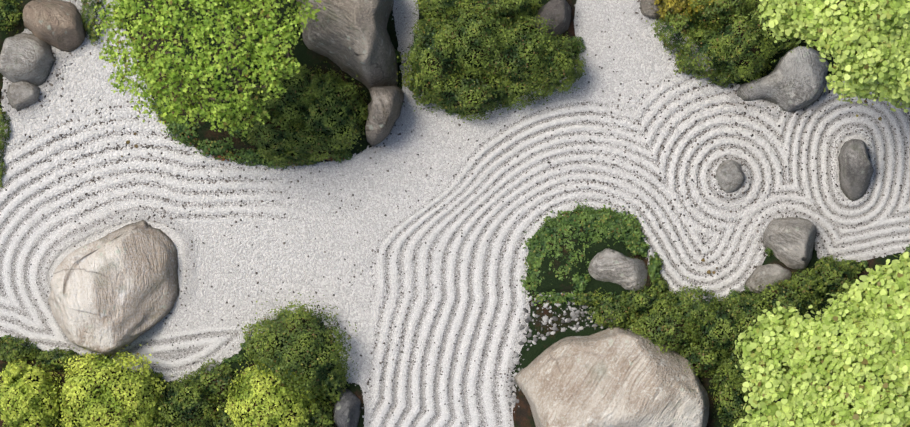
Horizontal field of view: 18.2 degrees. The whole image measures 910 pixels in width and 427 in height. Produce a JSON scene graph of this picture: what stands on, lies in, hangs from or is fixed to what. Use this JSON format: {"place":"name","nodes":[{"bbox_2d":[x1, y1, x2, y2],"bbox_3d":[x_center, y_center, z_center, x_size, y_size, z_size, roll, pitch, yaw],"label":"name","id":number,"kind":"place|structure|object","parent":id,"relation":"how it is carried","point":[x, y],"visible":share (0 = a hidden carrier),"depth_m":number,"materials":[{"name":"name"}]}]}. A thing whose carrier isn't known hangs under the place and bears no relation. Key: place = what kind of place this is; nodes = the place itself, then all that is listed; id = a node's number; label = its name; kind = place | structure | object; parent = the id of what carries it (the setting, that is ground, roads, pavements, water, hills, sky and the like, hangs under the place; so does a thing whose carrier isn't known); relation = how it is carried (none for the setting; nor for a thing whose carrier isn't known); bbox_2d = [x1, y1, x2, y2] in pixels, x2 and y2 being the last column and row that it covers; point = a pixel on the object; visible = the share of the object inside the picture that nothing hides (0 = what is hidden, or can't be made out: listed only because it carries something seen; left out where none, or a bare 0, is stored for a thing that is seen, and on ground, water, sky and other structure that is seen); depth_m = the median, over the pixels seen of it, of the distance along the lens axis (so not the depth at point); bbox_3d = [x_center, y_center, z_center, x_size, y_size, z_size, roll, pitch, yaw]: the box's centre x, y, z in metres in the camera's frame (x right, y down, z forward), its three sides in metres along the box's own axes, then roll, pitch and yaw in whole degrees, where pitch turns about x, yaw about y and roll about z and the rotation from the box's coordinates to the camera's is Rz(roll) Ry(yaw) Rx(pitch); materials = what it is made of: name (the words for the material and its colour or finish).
{"place":"outdoors","nodes":[
{"label":"outdoors","id":0,"kind":"place"},
{"bbox_2d":[93,0,325,136],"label":"maple tree","id":1,"kind":"object","parent":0,"point":[153,69],"depth_m":27.65,"materials":[{"name":"green plant"}]},
{"bbox_2d":[734,248,909,426],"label":"katsura tree","id":2,"kind":"object","parent":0,"point":[857,336],"depth_m":27.18,"materials":[{"name":"green plant"}]},
{"label":"terrain","id":3,"kind":"structure","parent":0,"visible":0},
{"bbox_2d":[7,81,39,110],"bbox_3d":[-4.548,-1.240,29.968,0.439,0.613,0.389,-1,90,0],"label":"rock","id":4,"kind":"object","parent":3,"relation":"on","point":[22,94],"visible":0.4,"depth_m":29.71,"materials":[{"name":"grey stone"}]},
{"bbox_2d":[0,33,55,85],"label":"rock","id":5,"kind":"object","parent":3,"relation":"on","point":[30,58],"visible":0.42,"depth_m":29.59,"materials":[{"name":"grey stone"}]},
{"bbox_2d":[23,0,85,51],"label":"rock","id":6,"kind":"object","parent":3,"relation":"on","point":[57,24],"visible":0.62,"depth_m":29.55,"materials":[{"name":"brown stone"}]},
{"bbox_2d":[297,0,397,89],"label":"rock","id":7,"kind":"object","parent":3,"relation":"on","point":[351,38],"visible":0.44,"depth_m":29.20,"materials":[{"name":"grey stone"}]},
{"bbox_2d":[365,86,403,146],"bbox_3d":[-0.742,-1.047,29.965,0.472,1.592,0.818,-1,90,0],"label":"rock","id":8,"kind":"object","parent":3,"relation":"on","point":[384,108],"visible":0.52,"depth_m":29.32,"materials":[{"name":"grey stone"}]},
{"bbox_2d":[0,0,909,426],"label":"gravel bed","id":9,"kind":"object","parent":3,"relation":"on","point":[434,324],"visible":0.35,"depth_m":29.91,"materials":[{"name":"white gravel"}]},
{"bbox_2d":[0,0,107,189],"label":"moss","id":10,"kind":"object","parent":9,"relation":"on","point":[8,9],"visible":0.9,"depth_m":29.77,"materials":[{"name":"green plant"}]},
{"bbox_2d":[48,220,179,355],"bbox_3d":[-3.497,0.673,29.936,1.639,1.265,1.258,-35,90,0],"label":"rock","id":11,"kind":"object","parent":9,"relation":"on","point":[113,292],"visible":0.81,"depth_m":29.46,"materials":[{"name":"grey stone"}]},
{"bbox_2d":[0,292,359,426],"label":"dark shrub","id":12,"kind":"object","parent":9,"relation":"on","point":[269,327],"visible":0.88,"depth_m":29.54,"materials":[{"name":"green plant"}]},
{"bbox_2d":[147,62,296,168],"bbox_3d":[-2.560,-0.862,29.826,1.874,0.236,0.649,34,90,0],"label":"ground cover","id":13,"kind":"object","parent":9,"relation":"on","point":[221,150],"visible":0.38,"depth_m":29.80,"materials":[{"name":"green plant"}]},
{"bbox_2d":[238,61,370,169],"bbox_3d":[-1.534,-1.050,29.407,1.474,1.023,1.173,-1,90,0],"label":"shrub","id":14,"kind":"object","parent":9,"relation":"on","point":[328,78],"visible":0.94,"depth_m":29.43,"materials":[{"name":"green plant"}]},
{"bbox_2d":[159,112,692,309],"bbox_3d":[-0.499,-0.045,29.866,6.352,0.152,0.812,25,90,0],"label":"russet cover","id":15,"kind":"object","parent":9,"relation":"on","point":[219,156],"visible":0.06,"depth_m":29.87,"materials":[{"name":"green plant"}]},
{"bbox_2d":[121,100,881,273],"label":"fallen leaves","id":16,"kind":"object","parent":9,"relation":"on","point":[702,260],"visible":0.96,"depth_m":29.89,"materials":[{"name":"green plant"}]},
{"bbox_2d":[519,199,662,307],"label":"cover island","id":17,"kind":"structure","parent":9,"relation":"on","point":[614,221],"depth_m":29.83,"materials":[{"name":"green plant"}]},
{"bbox_2d":[514,326,708,426],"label":"boulder","id":18,"kind":"object","parent":9,"relation":"on","point":[616,377],"visible":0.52,"depth_m":29.31,"materials":[{"name":"beige stone"}]},
{"bbox_2d":[651,0,729,26],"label":"yellow shrub","id":19,"kind":"object","parent":9,"relation":"on","point":[681,5],"visible":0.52,"depth_m":29.53,"materials":[{"name":"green plant"}]},
{"bbox_2d":[571,255,864,426],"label":"shrub","id":20,"kind":"object","parent":9,"relation":"on","point":[659,302],"visible":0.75,"depth_m":29.56,"materials":[{"name":"green plant"}]},
{"bbox_2d":[715,160,744,192],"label":"ring rock","id":21,"kind":"object","parent":9,"relation":"on","point":[730,177],"visible":0.6,"depth_m":29.76,"materials":[{"name":"grey stone"}]},
{"bbox_2d":[838,139,873,200],"bbox_3d":[4.181,-0.489,29.928,0.408,0.873,0.752,-1,90,0],"label":"tall rock","id":22,"kind":"object","parent":9,"relation":"on","point":[856,169],"visible":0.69,"depth_m":29.60,"materials":[{"name":"grey stone"}]},
{"bbox_2d":[0,0,909,426],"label":"island mounds","id":23,"kind":"object","parent":3,"relation":"on","point":[546,276],"visible":0.1,"depth_m":29.82,"materials":[{"name":"green plant"}]},
{"bbox_2d":[0,356,65,426],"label":"clipped shrub","id":24,"kind":"object","parent":23,"relation":"on","point":[13,372],"visible":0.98,"depth_m":29.32,"materials":[{"name":"green plant"}]},
{"bbox_2d":[50,343,171,426],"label":"clipped shrub","id":25,"kind":"object","parent":23,"relation":"on","point":[108,366],"visible":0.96,"depth_m":29.20,"materials":[{"name":"green plant"}]},
{"bbox_2d":[217,356,324,426],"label":"clipped shrub","id":26,"kind":"object","parent":23,"relation":"on","point":[270,399],"visible":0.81,"depth_m":29.23,"materials":[{"name":"green plant"}]},
{"bbox_2d":[333,389,360,426],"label":"rock","id":27,"kind":"object","parent":23,"relation":"on","point":[347,411],"visible":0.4,"depth_m":29.63,"materials":[{"name":"grey stone"}]},
{"bbox_2d":[1,0,909,391],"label":"edge moss","id":28,"kind":"object","parent":23,"relation":"on","point":[345,156],"visible":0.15,"depth_m":29.85,"materials":[{"name":"green plant"}]},
{"bbox_2d":[396,0,587,122],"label":"shrub","id":29,"kind":"object","parent":23,"relation":"on","point":[489,73],"visible":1,"depth_m":29.28,"materials":[{"name":"green plant"}]},
{"bbox_2d":[588,248,647,290],"bbox_3d":[1.688,0.581,29.948,0.842,0.668,0.471,-1,90,0],"label":"island rock","id":30,"kind":"object","parent":23,"relation":"on","point":[619,268],"visible":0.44,"depth_m":29.69,"materials":[{"name":"grey stone"}]},
{"bbox_2d":[646,0,905,103],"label":"shrub","id":31,"kind":"object","parent":23,"relation":"on","point":[720,72],"visible":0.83,"depth_m":29.40,"materials":[{"name":"green plant"}]},
{"bbox_2d":[533,0,570,36],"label":"rock","id":32,"kind":"object","parent":3,"relation":"on","point":[559,11],"visible":0.5,"depth_m":29.59,"materials":[{"name":"grey stone"}]},
{"bbox_2d":[640,0,664,18],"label":"rock","id":33,"kind":"object","parent":3,"relation":"on","point":[646,6],"visible":0.46,"depth_m":29.73,"materials":[{"name":"grey stone"}]},
{"bbox_2d":[745,264,791,292],"bbox_3d":[3.256,0.699,29.948,0.550,0.670,0.396,-1,90,0],"label":"rock","id":34,"kind":"object","parent":3,"relation":"on","point":[767,274],"visible":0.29,"depth_m":29.67,"materials":[{"name":"grey stone"}]},
{"bbox_2d":[737,46,828,111],"bbox_3d":[3.519,-1.292,29.963,1.107,1.056,0.725,-35,90,0],"label":"rock","id":35,"kind":"object","parent":3,"relation":"on","point":[795,80],"visible":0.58,"depth_m":29.56,"materials":[{"name":"grey stone"}]},
{"bbox_2d":[763,217,815,269],"bbox_3d":[3.524,0.348,29.966,0.626,0.947,0.687,-1,90,0],"label":"rock","id":36,"kind":"object","parent":3,"relation":"on","point":[789,241],"visible":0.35,"depth_m":29.62,"materials":[{"name":"grey stone"}]},
{"bbox_3d":[4.232,-2.275,28.545,1.996,2.914,2.007,-1,90,0],"label":"katsura tree wood","id":37,"kind":"object","parent":3,"relation":"on","visible":0},
{"bbox_2d":[751,0,909,112],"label":"katsura tree","id":38,"kind":"object","parent":37,"relation":"attached to","point":[871,41],"visible":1,"depth_m":27.26,"materials":[{"name":"green plant"}]}
]}

